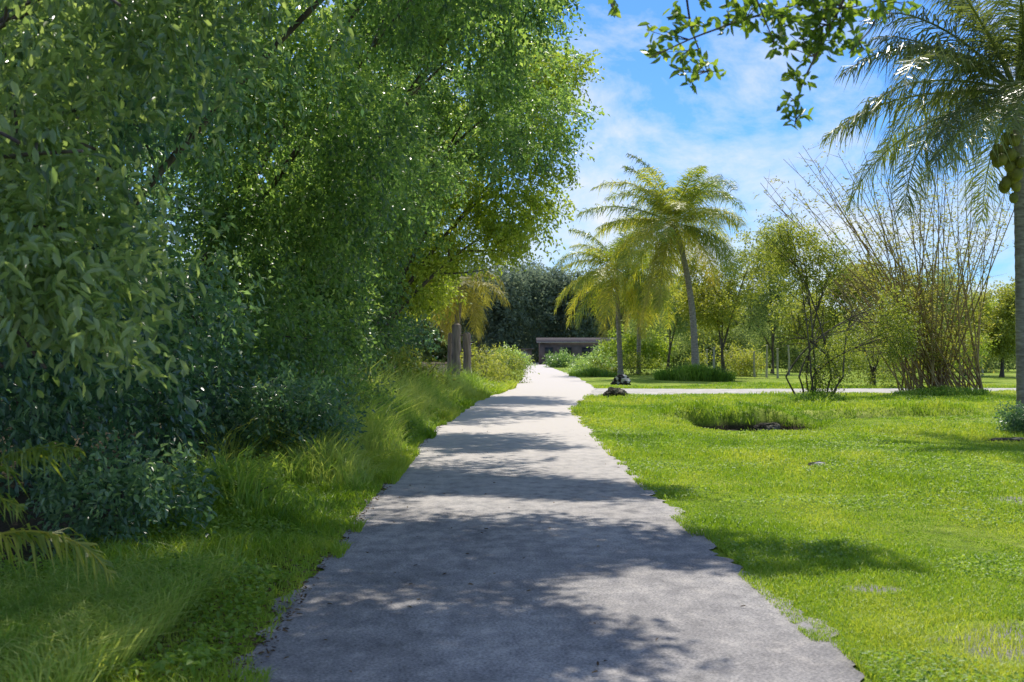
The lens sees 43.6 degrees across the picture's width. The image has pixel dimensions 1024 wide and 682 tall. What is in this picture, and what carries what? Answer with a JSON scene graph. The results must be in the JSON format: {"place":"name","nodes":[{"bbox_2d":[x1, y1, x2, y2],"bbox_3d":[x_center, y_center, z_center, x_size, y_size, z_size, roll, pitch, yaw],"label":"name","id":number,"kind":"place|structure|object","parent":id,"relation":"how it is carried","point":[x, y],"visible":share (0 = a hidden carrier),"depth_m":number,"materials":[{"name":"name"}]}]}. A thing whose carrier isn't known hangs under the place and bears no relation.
{"place":"outdoors","nodes":[
{"label":"outdoors","id":0,"kind":"place"},
{"bbox_2d":[0,350,494,681],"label":"tall grass","id":1,"kind":"structure","parent":0,"point":[73,627],"depth_m":8.19,"materials":[{"name":"green plant"}]},
{"bbox_2d":[23,421,745,681],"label":"leaf litter","id":2,"kind":"object","parent":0,"point":[284,629],"visible":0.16,"depth_m":7.76,"materials":[{"name":"brown plant"}]},
{"bbox_2d":[0,352,1023,681],"bbox_3d":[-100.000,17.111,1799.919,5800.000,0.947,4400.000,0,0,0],"label":"ground","id":3,"kind":"structure","parent":0,"point":[764,416],"depth_m":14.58,"materials":[{"name":"green plant"}]},
{"bbox_2d":[0,440,121,590],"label":"palm sapling","id":4,"kind":"object","parent":3,"relation":"on","point":[18,536],"visible":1,"depth_m":7.12,"materials":[{"name":"green plant"}]},
{"bbox_2d":[0,141,133,447],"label":"broadleaf tree","id":5,"kind":"object","parent":3,"relation":"on","point":[131,180],"depth_m":22.49,"materials":[{"name":"green plant"}]},
{"bbox_2d":[0,122,206,422],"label":"broadleaf tree","id":6,"kind":"object","parent":3,"relation":"on","point":[183,206],"depth_m":30.14,"materials":[{"name":"green plant"}]},
{"bbox_2d":[7,416,223,559],"bbox_3d":[-3.360,1.233,10.958,1.946,1.177,2.329,0,0,0],"label":"shrub","id":7,"kind":"object","parent":3,"relation":"on","point":[144,494],"visible":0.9,"depth_m":10.46,"materials":[{"name":"green plant"}]},
{"bbox_2d":[0,0,313,530],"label":"broadleaf tree","id":8,"kind":"object","parent":3,"relation":"on","point":[58,423],"visible":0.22,"depth_m":11.43,"materials":[{"name":"green plant"}]},
{"bbox_2d":[84,34,234,395],"bbox_3d":[-12.056,-5.165,40.252,8.312,14.607,10.955,0,0,0],"label":"broadleaf tree","id":9,"kind":"object","parent":3,"relation":"on","point":[176,210],"visible":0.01,"depth_m":39.63,"materials":[{"name":"green plant"}]},
{"bbox_2d":[0,0,382,489],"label":"broadleaf tree","id":10,"kind":"object","parent":3,"relation":"on","point":[210,395],"visible":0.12,"depth_m":16.24,"materials":[{"name":"green plant"}]},
{"bbox_2d":[161,445,309,521],"bbox_3d":[-2.816,1.416,12.602,1.575,0.794,2.335,0,0,0],"label":"shrub","id":11,"kind":"object","parent":3,"relation":"on","point":[276,467],"visible":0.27,"depth_m":12.57,"materials":[{"name":"green plant"}]},
{"bbox_2d":[0,375,518,681],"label":"verge grass","id":12,"kind":"structure","parent":3,"relation":"on","point":[394,468],"depth_m":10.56,"materials":[{"name":"green plant"}]},
{"bbox_2d":[206,354,375,462],"bbox_3d":[-2.965,1.000,17.060,2.256,1.666,3.115,0,0,0],"label":"shrub","id":13,"kind":"object","parent":3,"relation":"on","point":[286,405],"visible":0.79,"depth_m":16.34,"materials":[{"name":"green plant"}]},
{"bbox_2d":[103,0,570,443],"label":"broadleaf tree","id":14,"kind":"object","parent":3,"relation":"on","point":[338,165],"visible":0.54,"depth_m":22.85,"materials":[{"name":"green plant"}]},
{"bbox_2d":[294,354,401,435],"bbox_3d":[-3.037,1.047,22.567,2.219,1.695,3.751,0,0,0],"label":"shrub","id":15,"kind":"object","parent":3,"relation":"on","point":[359,386],"visible":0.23,"depth_m":22.13,"materials":[{"name":"green plant"}]},
{"bbox_2d":[291,210,470,383],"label":"broadleaf tree","id":16,"kind":"object","parent":3,"relation":"on","point":[413,340],"visible":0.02,"depth_m":65.25,"materials":[{"name":"green plant"}]},
{"bbox_2d":[210,0,585,395],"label":"broadleaf tree","id":17,"kind":"object","parent":3,"relation":"on","point":[343,301],"visible":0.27,"depth_m":30.83,"materials":[{"name":"green plant"}]},
{"bbox_2d":[373,343,459,393],"bbox_3d":[-2.974,1.062,39.904,2.728,2.038,5.176,0,0,0],"label":"shrub","id":18,"kind":"object","parent":3,"relation":"on","point":[405,359],"visible":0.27,"depth_m":39.54,"materials":[{"name":"green plant"}]},
{"bbox_2d":[264,0,609,384],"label":"broadleaf tree","id":19,"kind":"object","parent":3,"relation":"on","point":[480,116],"visible":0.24,"depth_m":39.95,"materials":[{"name":"green plant"}]},
{"bbox_2d":[447,333,451,375],"bbox_3d":[-2.631,0.927,53.994,0.289,2.563,0.214,0,0,0],"label":"gate post","id":20,"kind":"object","parent":3,"relation":"on","point":[449,348],"visible":0.47,"depth_m":53.91,"materials":[{"name":"brown wood"}]},
{"bbox_2d":[302,5,604,380],"bbox_3d":[-2.514,-5.413,50.149,12.368,15.152,12.262,0,0,0],"label":"broadleaf tree","id":21,"kind":"object","parent":3,"relation":"on","point":[505,236],"visible":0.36,"depth_m":49.09,"materials":[{"name":"green plant"}]},
{"bbox_2d":[451,323,462,376],"bbox_3d":[-2.168,0.749,49.991,0.387,2.875,0.376,0,-1,-32],"label":"gate post","id":22,"kind":"object","parent":3,"relation":"on","point":[456,340],"visible":0.72,"depth_m":49.85,"materials":[{"name":"brown wood"}]},
{"bbox_2d":[0,0,922,431],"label":"broadleaf tree","id":23,"kind":"object","parent":3,"relation":"on","point":[50,278],"visible":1,"depth_m":7.15,"materials":[{"name":"green plant"}]},
{"bbox_2d":[463,332,473,374],"bbox_3d":[-1.826,0.917,52.994,0.421,2.560,0.379,0,-1,-29],"label":"gate post","id":24,"kind":"object","parent":3,"relation":"on","point":[467,342],"visible":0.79,"depth_m":52.86,"materials":[{"name":"brown wood"}]},
{"bbox_2d":[430,271,510,344],"bbox_3d":[-2.055,-0.408,55.806,3.862,5.287,3.986,0,-1,-28],"label":"coconut palm","id":25,"kind":"object","parent":3,"relation":"on","point":[475,313],"visible":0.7,"depth_m":55.32,"materials":[{"name":"green plant"}]},
{"bbox_2d":[429,264,536,362],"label":"tree","id":26,"kind":"object","parent":3,"relation":"on","point":[500,319],"visible":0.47,"depth_m":174.98,"materials":[{"name":"green plant"}]},
{"bbox_2d":[460,341,517,382],"bbox_3d":[-1.454,1.080,64.094,3.667,2.435,4.347,0,0,0],"label":"shrub","id":27,"kind":"object","parent":3,"relation":"on","point":[474,363],"visible":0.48,"depth_m":63.86,"materials":[{"name":"green plant"}]},
{"bbox_2d":[480,342,539,382],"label":"shrub","id":28,"kind":"object","parent":3,"relation":"on","point":[520,366],"visible":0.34,"depth_m":67.86,"materials":[{"name":"green plant"}]},
{"bbox_2d":[487,342,535,369],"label":"shrub","id":29,"kind":"object","parent":3,"relation":"on","point":[519,355],"visible":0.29,"depth_m":119.33,"materials":[{"name":"green plant"}]},
{"bbox_2d":[472,256,561,356],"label":"tree","id":30,"kind":"object","parent":3,"relation":"on","point":[537,279],"visible":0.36,"depth_m":180.87,"materials":[{"name":"green plant"}]},
{"bbox_2d":[514,348,533,364],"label":"shed","id":31,"kind":"structure","parent":3,"relation":"on","point":[528,350],"depth_m":158.99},
{"bbox_2d":[520,255,576,362],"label":"tree","id":32,"kind":"object","parent":3,"relation":"on","point":[535,351],"visible":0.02,"depth_m":195.15,"materials":[{"name":"green plant"}]},
{"bbox_2d":[542,347,594,367],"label":"shrub","id":33,"kind":"object","parent":3,"relation":"on","point":[560,360],"visible":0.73,"depth_m":133.73,"materials":[{"name":"green plant"}]},
{"bbox_2d":[532,260,615,347],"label":"tree","id":34,"kind":"object","parent":3,"relation":"on","point":[559,277],"visible":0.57,"depth_m":184.00,"materials":[{"name":"green plant"}]},
{"bbox_2d":[155,270,1014,361],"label":"woods","id":35,"kind":"object","parent":3,"relation":"on","point":[442,354],"visible":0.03,"depth_m":214.35,"materials":[{"name":"green plant"}]},
{"bbox_2d":[561,352,615,371],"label":"shrub","id":36,"kind":"object","parent":3,"relation":"on","point":[583,365],"visible":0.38,"depth_m":95.71,"materials":[{"name":"green plant"}]},
{"bbox_2d":[567,367,619,376],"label":"grass clump","id":37,"kind":"object","parent":3,"relation":"on","point":[587,372],"visible":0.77,"depth_m":85.47,"materials":[{"name":"green plant"}]},
{"bbox_2d":[586,340,633,358],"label":"shrub","id":38,"kind":"object","parent":3,"relation":"on","point":[593,350],"visible":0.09,"depth_m":139.22,"materials":[{"name":"green plant"}]},
{"bbox_2d":[567,282,658,347],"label":"tree","id":39,"kind":"object","parent":3,"relation":"on","point":[622,321],"visible":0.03,"depth_m":189.61,"materials":[{"name":"green plant"}]},
{"bbox_2d":[603,387,627,396],"bbox_3d":[3.755,1.870,46.459,0.941,0.418,0.715,0,0,0],"label":"boulder","id":40,"kind":"object","parent":3,"relation":"on","point":[612,391],"visible":0.62,"depth_m":46.24,"materials":[{"name":"grey stone"}]},
{"bbox_2d":[554,201,679,374],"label":"coconut palm","id":41,"kind":"object","parent":3,"relation":"on","point":[597,280],"visible":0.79,"depth_m":89.21,"materials":[{"name":"green plant"}]},
{"bbox_2d":[610,374,630,384],"bbox_3d":[5.427,1.946,64.078,1.043,0.595,0.820,0,0,0],"label":"boulder","id":42,"kind":"object","parent":3,"relation":"on","point":[620,379],"visible":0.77,"depth_m":63.77,"materials":[{"name":"grey stone"}]},
{"bbox_2d":[586,349,671,374],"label":"shrub","id":43,"kind":"object","parent":3,"relation":"on","point":[615,368],"visible":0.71,"depth_m":91.88,"materials":[{"name":"green plant"}]},
{"bbox_2d":[583,248,685,373],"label":"coconut palm","id":44,"kind":"object","parent":3,"relation":"on","point":[652,323],"visible":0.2,"depth_m":93.10,"materials":[{"name":"green plant"}]},
{"bbox_2d":[590,321,680,368],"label":"hedge bush","id":45,"kind":"object","parent":3,"relation":"on","point":[656,350],"visible":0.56,"depth_m":124.90,"materials":[{"name":"green plant"}]},
{"bbox_2d":[610,298,686,357],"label":"tree","id":46,"kind":"object","parent":3,"relation":"on","point":[665,325],"visible":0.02,"depth_m":197.41,"materials":[{"name":"green plant"}]},
{"bbox_2d":[575,153,749,368],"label":"coconut palm","id":47,"kind":"object","parent":3,"relation":"on","point":[672,234],"visible":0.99,"depth_m":78.92,"materials":[{"name":"green plant"}]},
{"bbox_2d":[621,271,718,368],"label":"grove tree","id":48,"kind":"object","parent":3,"relation":"on","point":[681,327],"visible":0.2,"depth_m":103.92,"materials":[{"name":"green plant"}]},
{"bbox_2d":[647,309,723,367],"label":"hedge bush","id":49,"kind":"object","parent":3,"relation":"on","point":[675,360],"visible":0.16,"depth_m":129.81,"materials":[{"name":"green plant"}]},
{"bbox_2d":[650,361,742,381],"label":"grass clump","id":50,"kind":"object","parent":3,"relation":"on","point":[690,372],"visible":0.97,"depth_m":73.32,"materials":[{"name":"green plant"}]},
{"bbox_2d":[706,349,707,367],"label":"fence post","id":51,"kind":"object","parent":3,"relation":"on","point":[707,357],"visible":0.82,"depth_m":92.66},
{"bbox_2d":[713,347,714,365],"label":"fence post","id":52,"kind":"object","parent":3,"relation":"on","point":[714,356],"visible":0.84,"depth_m":83.07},
{"bbox_2d":[659,323,770,369],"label":"hedge bush","id":53,"kind":"object","parent":3,"relation":"on","point":[742,339],"visible":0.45,"depth_m":118.35,"materials":[{"name":"green plant"}]},
{"bbox_2d":[681,337,771,375],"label":"shrub","id":54,"kind":"object","parent":3,"relation":"on","point":[744,360],"visible":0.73,"depth_m":87.20,"materials":[{"name":"green plant"}]},
{"bbox_2d":[670,228,787,370],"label":"grove tree","id":55,"kind":"object","parent":3,"relation":"on","point":[714,301],"visible":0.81,"depth_m":83.74,"materials":[{"name":"green plant"}]},
{"bbox_2d":[753,351,755,376],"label":"fence post","id":56,"kind":"object","parent":3,"relation":"on","point":[754,374],"visible":0.92,"depth_m":85.92,"materials":[{"name":"grey wood"}]},
{"bbox_2d":[765,345,767,377],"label":"fence post","id":57,"kind":"object","parent":3,"relation":"on","point":[766,373],"visible":0.92,"depth_m":84.25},
{"bbox_2d":[753,422,780,430],"bbox_3d":[6.489,2.280,32.774,0.774,0.416,0.647,0,0,0],"label":"stone","id":58,"kind":"object","parent":3,"relation":"on","point":[770,426],"visible":0.38,"depth_m":32.62,"materials":[{"name":"grey stone"}]},
{"bbox_2d":[712,213,823,373],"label":"grove tree","id":59,"kind":"object","parent":3,"relation":"on","point":[764,309],"visible":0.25,"depth_m":98.01,"materials":[{"name":"green plant"}]},
{"bbox_2d":[736,332,805,367],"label":"hedge bush","id":60,"kind":"object","parent":3,"relation":"on","point":[769,366],"visible":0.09,"depth_m":129.02,"materials":[{"name":"green plant"}]},
{"bbox_2d":[776,348,778,377],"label":"fence post","id":61,"kind":"object","parent":3,"relation":"on","point":[777,368],"visible":0.92,"depth_m":82.26,"materials":[{"name":"grey wood"}]},
{"bbox_2d":[787,345,789,374],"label":"fence post","id":62,"kind":"object","parent":3,"relation":"on","point":[788,359],"visible":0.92,"depth_m":90.89,"materials":[{"name":"grey wood"}]},
{"bbox_2d":[578,406,1023,681],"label":"lawn clover","id":63,"kind":"object","parent":3,"relation":"on","point":[909,655],"visible":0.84,"depth_m":13.38,"materials":[{"name":"green plant"}]},
{"bbox_2d":[747,323,869,372],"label":"shrub","id":64,"kind":"object","parent":3,"relation":"on","point":[783,355],"visible":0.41,"depth_m":103.15,"materials":[{"name":"green plant"}]},
{"bbox_2d":[805,461,824,466],"bbox_3d":[4.253,1.720,17.891,0.311,0.080,0.223,0,0,0],"label":"stone","id":65,"kind":"object","parent":3,"relation":"on","point":[816,462],"visible":0.53,"depth_m":17.83,"materials":[{"name":"grey stone"}]},
{"bbox_2d":[788,389,849,401],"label":"grass clump","id":66,"kind":"object","parent":3,"relation":"on","point":[806,396],"visible":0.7,"depth_m":41.82,"materials":[{"name":"green plant"}]},
{"bbox_2d":[792,310,855,368],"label":"hedge bush","id":67,"kind":"object","parent":3,"relation":"on","point":[814,339],"visible":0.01,"depth_m":127.70,"materials":[{"name":"green plant"}]},
{"bbox_2d":[767,248,897,378],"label":"grove tree","id":68,"kind":"object","parent":3,"relation":"on","point":[828,315],"visible":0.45,"depth_m":79.33,"materials":[{"name":"green plant"}]},
{"bbox_2d":[749,209,930,398],"bbox_3d":[10.991,-1.138,43.113,6.116,6.544,2.782,0,0,0],"label":"twiggy tree","id":69,"kind":"object","parent":3,"relation":"on","point":[802,279],"visible":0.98,"depth_m":42.85,"materials":[{"name":"green plant"}]},
{"bbox_2d":[814,306,883,369],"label":"hedge bush","id":70,"kind":"object","parent":3,"relation":"on","point":[848,337],"visible":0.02,"depth_m":119.59,"materials":[{"name":"green plant"}]},
{"bbox_2d":[820,295,927,387],"bbox_3d":[17.147,0.025,60.182,5.266,4.450,4.882,0,0,0],"label":"shrub","id":71,"kind":"object","parent":3,"relation":"on","point":[873,368],"visible":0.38,"depth_m":60.19,"materials":[{"name":"green plant"}]},
{"bbox_2d":[754,138,1014,391],"bbox_3d":[14.434,-3.068,49.939,10.360,10.432,10.010,0,0,0],"label":"bamboo clump","id":72,"kind":"object","parent":3,"relation":"on","point":[940,362],"visible":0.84,"depth_m":48.73,"materials":[{"name":"green plant"}]},
{"bbox_2d":[845,304,940,371],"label":"shrub","id":73,"kind":"object","parent":3,"relation":"on","point":[876,353],"visible":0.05,"depth_m":107.70,"materials":[{"name":"green plant"}]},
{"bbox_2d":[858,261,974,366],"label":"grove tree","id":74,"kind":"object","parent":3,"relation":"on","point":[946,289],"visible":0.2,"depth_m":82.98,"materials":[{"name":"green plant"}]},
{"bbox_2d":[820,0,1023,424],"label":"coconut palm","id":75,"kind":"object","parent":3,"relation":"on","point":[1005,100],"visible":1,"depth_m":26.50,"materials":[{"name":"green plant"}]},
{"bbox_2d":[862,323,1000,382],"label":"shrub","id":76,"kind":"object","parent":3,"relation":"on","point":[980,350],"visible":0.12,"depth_m":68.15,"materials":[{"name":"green plant"}]},
{"bbox_2d":[891,385,997,396],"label":"grass clump","id":77,"kind":"object","parent":3,"relation":"on","point":[941,391],"visible":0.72,"depth_m":47.24,"materials":[{"name":"green plant"}]},
{"bbox_2d":[924,330,1015,372],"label":"shrub","id":78,"kind":"object","parent":3,"relation":"on","point":[986,367],"visible":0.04,"depth_m":103.71,"materials":[{"name":"green plant"}]},
{"bbox_2d":[944,287,997,375],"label":"grove tree","id":79,"kind":"object","parent":3,"relation":"on","point":[991,305],"visible":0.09,"depth_m":88.06,"materials":[{"name":"green plant"}]},
{"bbox_2d":[960,276,1015,376],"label":"grove tree","id":80,"kind":"object","parent":3,"relation":"on","point":[1002,318],"visible":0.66,"depth_m":81.17,"materials":[{"name":"green plant"}]},
{"bbox_2d":[989,347,1015,368],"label":"hedge bush","id":81,"kind":"object","parent":3,"relation":"on","point":[1005,364],"depth_m":121.44,"materials":[{"name":"green plant"}]},
{"bbox_2d":[989,437,1023,441],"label":"stone","id":82,"kind":"object","parent":3,"relation":"on","point":[1013,439],"visible":0.82,"depth_m":24.26,"materials":[{"name":"grey stone"}]},
{"bbox_2d":[990,398,1023,432],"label":"shrub","id":83,"kind":"object","parent":3,"relation":"on","point":[1014,420],"visible":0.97,"depth_m":25.85,"materials":[{"name":"green plant"}]},
{"bbox_2d":[227,362,864,681],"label":"path","id":84,"kind":"structure","parent":0,"point":[641,578],"depth_m":8.92,"materials":[{"name":"concrete"}]},
{"bbox_2d":[97,0,1023,343],"label":"sky","id":85,"kind":"structure","parent":0,"point":[732,126],"materials":[{"name":"blue"}]},
{"bbox_2d":[536,338,628,364],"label":"house","id":86,"kind":"structure","parent":0,"point":[575,346],"depth_m":165.50,"materials":[{"name":"grey concrete"}]},
{"bbox_2d":[545,347,552,353],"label":"window","id":87,"kind":"structure","parent":86,"relation":"in","point":[547,349],"depth_m":165.40,"materials":[{"name":"black glass"}]},
{"bbox_2d":[563,347,571,353],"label":"window","id":88,"kind":"structure","parent":86,"relation":"in","point":[569,349],"depth_m":165.40,"materials":[{"name":"black glass"}]},
{"bbox_2d":[582,347,589,353],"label":"window","id":89,"kind":"structure","parent":86,"relation":"in","point":[584,349],"depth_m":165.40,"materials":[{"name":"black glass"}]},
{"bbox_2d":[589,388,1015,395],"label":"side path","id":90,"kind":"structure","parent":0,"point":[596,391],"depth_m":54.31,"materials":[{"name":"grey concrete"}]}
]}

